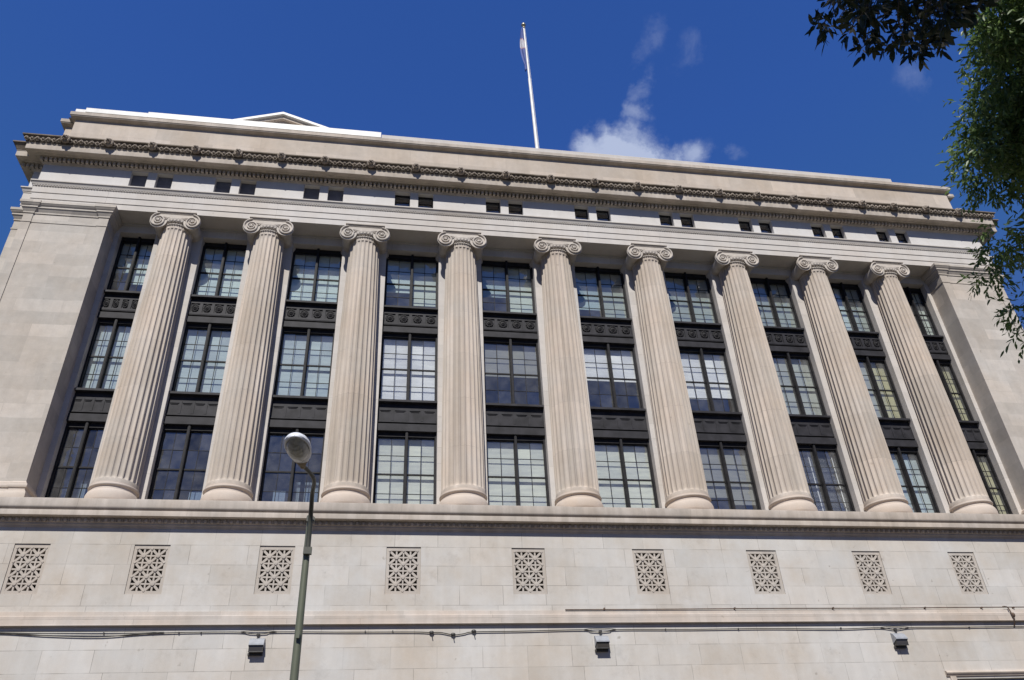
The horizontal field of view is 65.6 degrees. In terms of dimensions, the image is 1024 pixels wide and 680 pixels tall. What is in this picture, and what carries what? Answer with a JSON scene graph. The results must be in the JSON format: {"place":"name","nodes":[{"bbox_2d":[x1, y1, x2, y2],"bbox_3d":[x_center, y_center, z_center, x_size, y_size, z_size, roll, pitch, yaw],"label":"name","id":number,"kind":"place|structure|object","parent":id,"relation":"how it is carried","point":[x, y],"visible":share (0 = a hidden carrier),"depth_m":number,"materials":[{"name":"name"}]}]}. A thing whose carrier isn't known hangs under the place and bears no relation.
{"place":"outdoors","nodes":[
{"label":"outdoors","id":0,"kind":"place"},
{"bbox_2d":[284,432,315,679],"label":"street lamp","id":1,"kind":"object","parent":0,"point":[297,445],"visible":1,"depth_m":12.95,"materials":[{"name":"grey metal"}]},
{"bbox_2d":[0,0,1023,328],"label":"sky","id":2,"kind":"structure","parent":0,"point":[725,82],"materials":[{"name":"blue"}]},
{"label":"ground","id":3,"kind":"structure","parent":0,"visible":0},
{"bbox_2d":[0,108,1023,679],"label":"courthouse","id":4,"kind":"structure","parent":3,"relation":"on","point":[512,394],"depth_m":29.09,"materials":[{"name":"stone"}]},
{"bbox_2d":[45,422,105,497],"bbox_3d":[-14.309,4.305,26.130,1.329,3.387,0.512,3,-34,-9],"label":"window","id":5,"kind":"structure","parent":4,"relation":"in","point":[87,426],"depth_m":26.18,"materials":[{"name":"black metal"}]},
{"bbox_2d":[78,319,132,388],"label":"window","id":6,"kind":"structure","parent":4,"relation":"in","point":[104,363],"depth_m":28.59,"materials":[{"name":"glass"}]},
{"bbox_2d":[107,237,154,290],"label":"window","id":7,"kind":"structure","parent":4,"relation":"in","point":[135,253],"depth_m":31.01,"materials":[{"name":"glass"}]},
{"bbox_2d":[147,425,213,499],"bbox_3d":[-11.063,4.466,26.631,1.717,3.387,0.512,3,-34,-9],"label":"window","id":8,"kind":"structure","parent":4,"relation":"in","point":[189,429],"depth_m":26.72,"materials":[{"name":"black metal"}]},
{"bbox_2d":[171,323,231,392],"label":"window","id":9,"kind":"structure","parent":4,"relation":"in","point":[201,363],"depth_m":29.12,"materials":[{"name":"glass"}]},
{"bbox_2d":[193,242,246,296],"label":"window","id":10,"kind":"structure","parent":4,"relation":"in","point":[220,269],"depth_m":31.42,"materials":[{"name":"glass"}]},
{"bbox_2d":[247,632,264,655],"bbox_3d":[-7.265,8.622,22.593,0.429,0.638,0.244,3,-34,-9],"label":"wall floodlight","id":11,"kind":"object","parent":4,"relation":"attached to","point":[256,647],"depth_m":22.48,"materials":[{"name":"grey metal"}]},
{"bbox_2d":[258,428,324,501],"bbox_3d":[-7.501,4.642,27.182,1.968,3.387,0.512,3,-34,-9],"label":"window","id":12,"kind":"structure","parent":4,"relation":"in","point":[279,496],"depth_m":27.19,"materials":[{"name":"black metal"}]},
{"bbox_2d":[273,328,334,396],"bbox_3d":[-7.682,0.931,29.541,1.968,3.107,0.335,3,-34,-9],"label":"window","id":13,"kind":"structure","parent":4,"relation":"in","point":[304,366],"depth_m":29.69,"materials":[{"name":"glass"}]},
{"bbox_2d":[287,248,341,301],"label":"window","id":14,"kind":"structure","parent":4,"relation":"in","point":[314,274],"depth_m":31.99,"materials":[{"name":"glass"}]},
{"bbox_2d":[395,195,409,205],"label":"frieze window","id":15,"kind":"structure","parent":4,"relation":"in","point":[398,202],"depth_m":33.72,"materials":[{"name":"black glass"}]},
{"bbox_2d":[373,431,436,503],"bbox_3d":[-3.719,4.780,27.692,2.136,3.387,0.335,3,-34,-9],"label":"window","id":16,"kind":"structure","parent":4,"relation":"in","point":[405,463],"depth_m":27.98,"materials":[{"name":"grey glass"}]},
{"bbox_2d":[379,333,436,400],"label":"window","id":17,"kind":"structure","parent":4,"relation":"in","point":[408,365],"depth_m":30.28,"materials":[{"name":"glass"}]},
{"bbox_2d":[384,254,437,307],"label":"window","id":18,"kind":"structure","parent":4,"relation":"in","point":[416,276],"depth_m":32.65,"materials":[{"name":"glass"}]},
{"bbox_2d":[418,197,432,207],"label":"frieze window","id":19,"kind":"structure","parent":4,"relation":"in","point":[421,203],"depth_m":33.87,"materials":[{"name":"black glass"}]},
{"bbox_2d":[486,202,499,212],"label":"frieze window","id":20,"kind":"structure","parent":4,"relation":"in","point":[493,209],"depth_m":34.32,"materials":[{"name":"black glass"}]},
{"bbox_2d":[481,260,535,312],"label":"window","id":21,"kind":"structure","parent":4,"relation":"in","point":[512,281],"depth_m":33.27,"materials":[{"name":"glass"}]},
{"bbox_2d":[0,626,1023,639],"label":"wall cable","id":22,"kind":"object","parent":4,"relation":"attached to","point":[454,634],"depth_m":23.50,"materials":[{"name":"brown metal"}]},
{"bbox_2d":[483,338,541,404],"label":"window","id":23,"kind":"structure","parent":4,"relation":"in","point":[509,358],"depth_m":31.18,"materials":[{"name":"glass"}]},
{"bbox_2d":[508,204,521,214],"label":"frieze window","id":24,"kind":"structure","parent":4,"relation":"in","point":[512,210],"depth_m":34.47,"materials":[{"name":"black metal"}]},
{"bbox_2d":[486,435,549,505],"bbox_3d":[0.174,4.972,28.294,2.220,3.387,0.335,3,-34,-9],"label":"window","id":25,"kind":"structure","parent":4,"relation":"in","point":[517,475],"depth_m":28.59,"materials":[{"name":"grey glass"}]},
{"bbox_2d":[521,23,538,147],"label":"flagpole","id":26,"kind":"object","parent":4,"relation":"on","point":[523,25],"visible":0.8,"depth_m":43.56,"materials":[{"name":"white metal"}]},
{"bbox_2d":[520,27,526,71],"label":"flag","id":27,"kind":"object","parent":26,"relation":"hanging from","point":[522,49],"visible":1,"depth_m":45.80,"materials":[{"name":"fabric"}]},
{"bbox_2d":[574,209,587,219],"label":"frieze window","id":28,"kind":"structure","parent":4,"relation":"in","point":[578,215],"depth_m":34.91,"materials":[{"name":"black glass"}]},
{"bbox_2d":[594,630,609,651],"bbox_3d":[2.724,9.116,24.137,0.429,0.638,0.244,3,-34,-9],"label":"wall floodlight","id":29,"kind":"object","parent":4,"relation":"attached to","point":[602,642],"depth_m":24.02,"materials":[{"name":"grey metal"}]},
{"bbox_2d":[575,266,629,317],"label":"window","id":30,"kind":"structure","parent":4,"relation":"in","point":[598,289],"depth_m":33.84,"materials":[{"name":"glass"}]},
{"bbox_2d":[596,210,609,220],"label":"frieze window","id":31,"kind":"structure","parent":4,"relation":"in","point":[601,217],"depth_m":35.04,"materials":[{"name":"black glass"}]},
{"bbox_2d":[583,343,643,408],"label":"window","id":32,"kind":"structure","parent":4,"relation":"in","point":[607,362],"depth_m":31.79,"materials":[{"name":"glass"}]},
{"bbox_2d":[594,438,658,507],"bbox_3d":[4.109,5.167,28.902,2.220,3.387,0.335,3,-34,-9],"label":"window","id":33,"kind":"structure","parent":4,"relation":"in","point":[624,470],"depth_m":29.21,"materials":[{"name":"white glass"}]},
{"bbox_2d":[659,215,671,225],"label":"frieze window","id":34,"kind":"structure","parent":4,"relation":"in","point":[663,221],"depth_m":35.42,"materials":[{"name":"black metal"}]},
{"bbox_2d":[680,217,692,226],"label":"frieze window","id":35,"kind":"structure","parent":4,"relation":"in","point":[685,223],"depth_m":35.63,"materials":[{"name":"black glass"}]},
{"bbox_2d":[664,272,718,322],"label":"window","id":36,"kind":"structure","parent":4,"relation":"in","point":[696,307],"depth_m":34.40,"materials":[{"name":"glass"}]},
{"bbox_2d":[679,348,738,411],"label":"window","id":37,"kind":"structure","parent":4,"relation":"in","point":[711,375],"depth_m":32.24,"materials":[{"name":"glass"}]},
{"bbox_2d":[698,441,760,509],"bbox_3d":[8.002,5.360,29.504,2.136,3.387,0.335,3,-34,-9],"label":"window","id":38,"kind":"structure","parent":4,"relation":"in","point":[732,468],"depth_m":29.88,"materials":[{"name":"glass"}]},
{"bbox_2d":[738,221,750,231],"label":"frieze window","id":39,"kind":"structure","parent":4,"relation":"in","point":[742,227],"depth_m":35.98,"materials":[{"name":"black metal"}]},
{"bbox_2d":[759,223,771,232],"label":"frieze window","id":40,"kind":"structure","parent":4,"relation":"in","point":[763,228],"depth_m":36.12,"materials":[{"name":"black glass"}]},
{"bbox_2d":[749,277,800,327],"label":"window","id":41,"kind":"structure","parent":4,"relation":"in","point":[779,304],"depth_m":34.98,"materials":[{"name":"glass"}]},
{"bbox_2d":[565,606,1023,609],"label":"conduit","id":42,"kind":"object","parent":4,"relation":"attached to","point":[1013,607],"visible":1,"depth_m":25.67,"materials":[{"name":"grey metal"}]},
{"bbox_2d":[771,352,826,414],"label":"window","id":43,"kind":"structure","parent":4,"relation":"in","point":[798,370],"depth_m":32.70,"materials":[{"name":"glass"}]},
{"bbox_2d":[811,227,823,236],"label":"frieze window","id":44,"kind":"structure","parent":4,"relation":"in","point":[815,232],"depth_m":36.49,"materials":[{"name":"black metal"}]},
{"bbox_2d":[797,444,855,511],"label":"window","id":45,"kind":"structure","parent":4,"relation":"in","point":[813,448],"depth_m":30.37,"materials":[{"name":"black metal"}]},
{"bbox_2d":[831,228,843,238],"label":"frieze window","id":46,"kind":"structure","parent":4,"relation":"in","point":[835,235],"depth_m":36.65,"materials":[{"name":"black glass"}]},
{"bbox_2d":[830,282,874,331],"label":"window","id":47,"kind":"structure","parent":4,"relation":"in","point":[850,298],"depth_m":35.52,"materials":[{"name":"glass"}]},
{"bbox_2d":[856,356,905,417],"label":"window","id":48,"kind":"structure","parent":4,"relation":"in","point":[881,388],"depth_m":33.23,"materials":[{"name":"glass"}]},
{"bbox_2d":[876,232,887,241],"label":"frieze window","id":49,"kind":"structure","parent":4,"relation":"in","point":[879,236],"depth_m":36.99,"materials":[{"name":"black glass"}]},
{"bbox_2d":[890,628,908,648],"bbox_3d":[12.496,9.600,25.648,0.429,0.638,0.244,3,-34,-9],"label":"wall floodlight","id":50,"kind":"object","parent":4,"relation":"attached to","point":[899,640],"depth_m":25.54,"materials":[{"name":"grey metal"}]},
{"bbox_2d":[895,233,906,242],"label":"frieze window","id":51,"kind":"structure","parent":4,"relation":"in","point":[898,237],"depth_m":37.12,"materials":[{"name":"black glass"}]},
{"bbox_2d":[888,447,939,512],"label":"window","id":52,"kind":"structure","parent":4,"relation":"in","point":[915,485],"depth_m":30.95,"materials":[{"name":"grey glass"}]},
{"bbox_2d":[902,287,938,334],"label":"window","id":53,"kind":"structure","parent":4,"relation":"in","point":[919,314],"depth_m":35.96,"materials":[{"name":"glass"}]},
{"bbox_2d":[933,359,973,420],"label":"window","id":54,"kind":"structure","parent":4,"relation":"in","point":[941,366],"depth_m":33.68,"materials":[{"name":"glass"}]},
{"bbox_2d":[970,449,1012,513],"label":"window","id":55,"kind":"structure","parent":4,"relation":"in","point":[978,456],"depth_m":31.41,"materials":[{"name":"black metal"}]},
{"bbox_2d":[1002,606,1014,625],"bbox_3d":[16.744,9.270,26.709,0.298,0.661,0.172,-14,-35,16],"label":"junction cable","id":56,"kind":"object","parent":4,"relation":"attached to","point":[1013,614],"visible":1,"depth_m":26.66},
{"bbox_2d":[805,0,999,71],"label":"overhanging tree","id":57,"kind":"object","parent":3,"relation":"on","point":[955,14],"visible":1,"depth_m":5.08,"materials":[{"name":"green plant"}]},
{"bbox_2d":[936,0,1023,362],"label":"street tree","id":58,"kind":"object","parent":3,"relation":"on","point":[997,41],"visible":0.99,"depth_m":10.56,"materials":[{"name":"green plant"}]}
]}

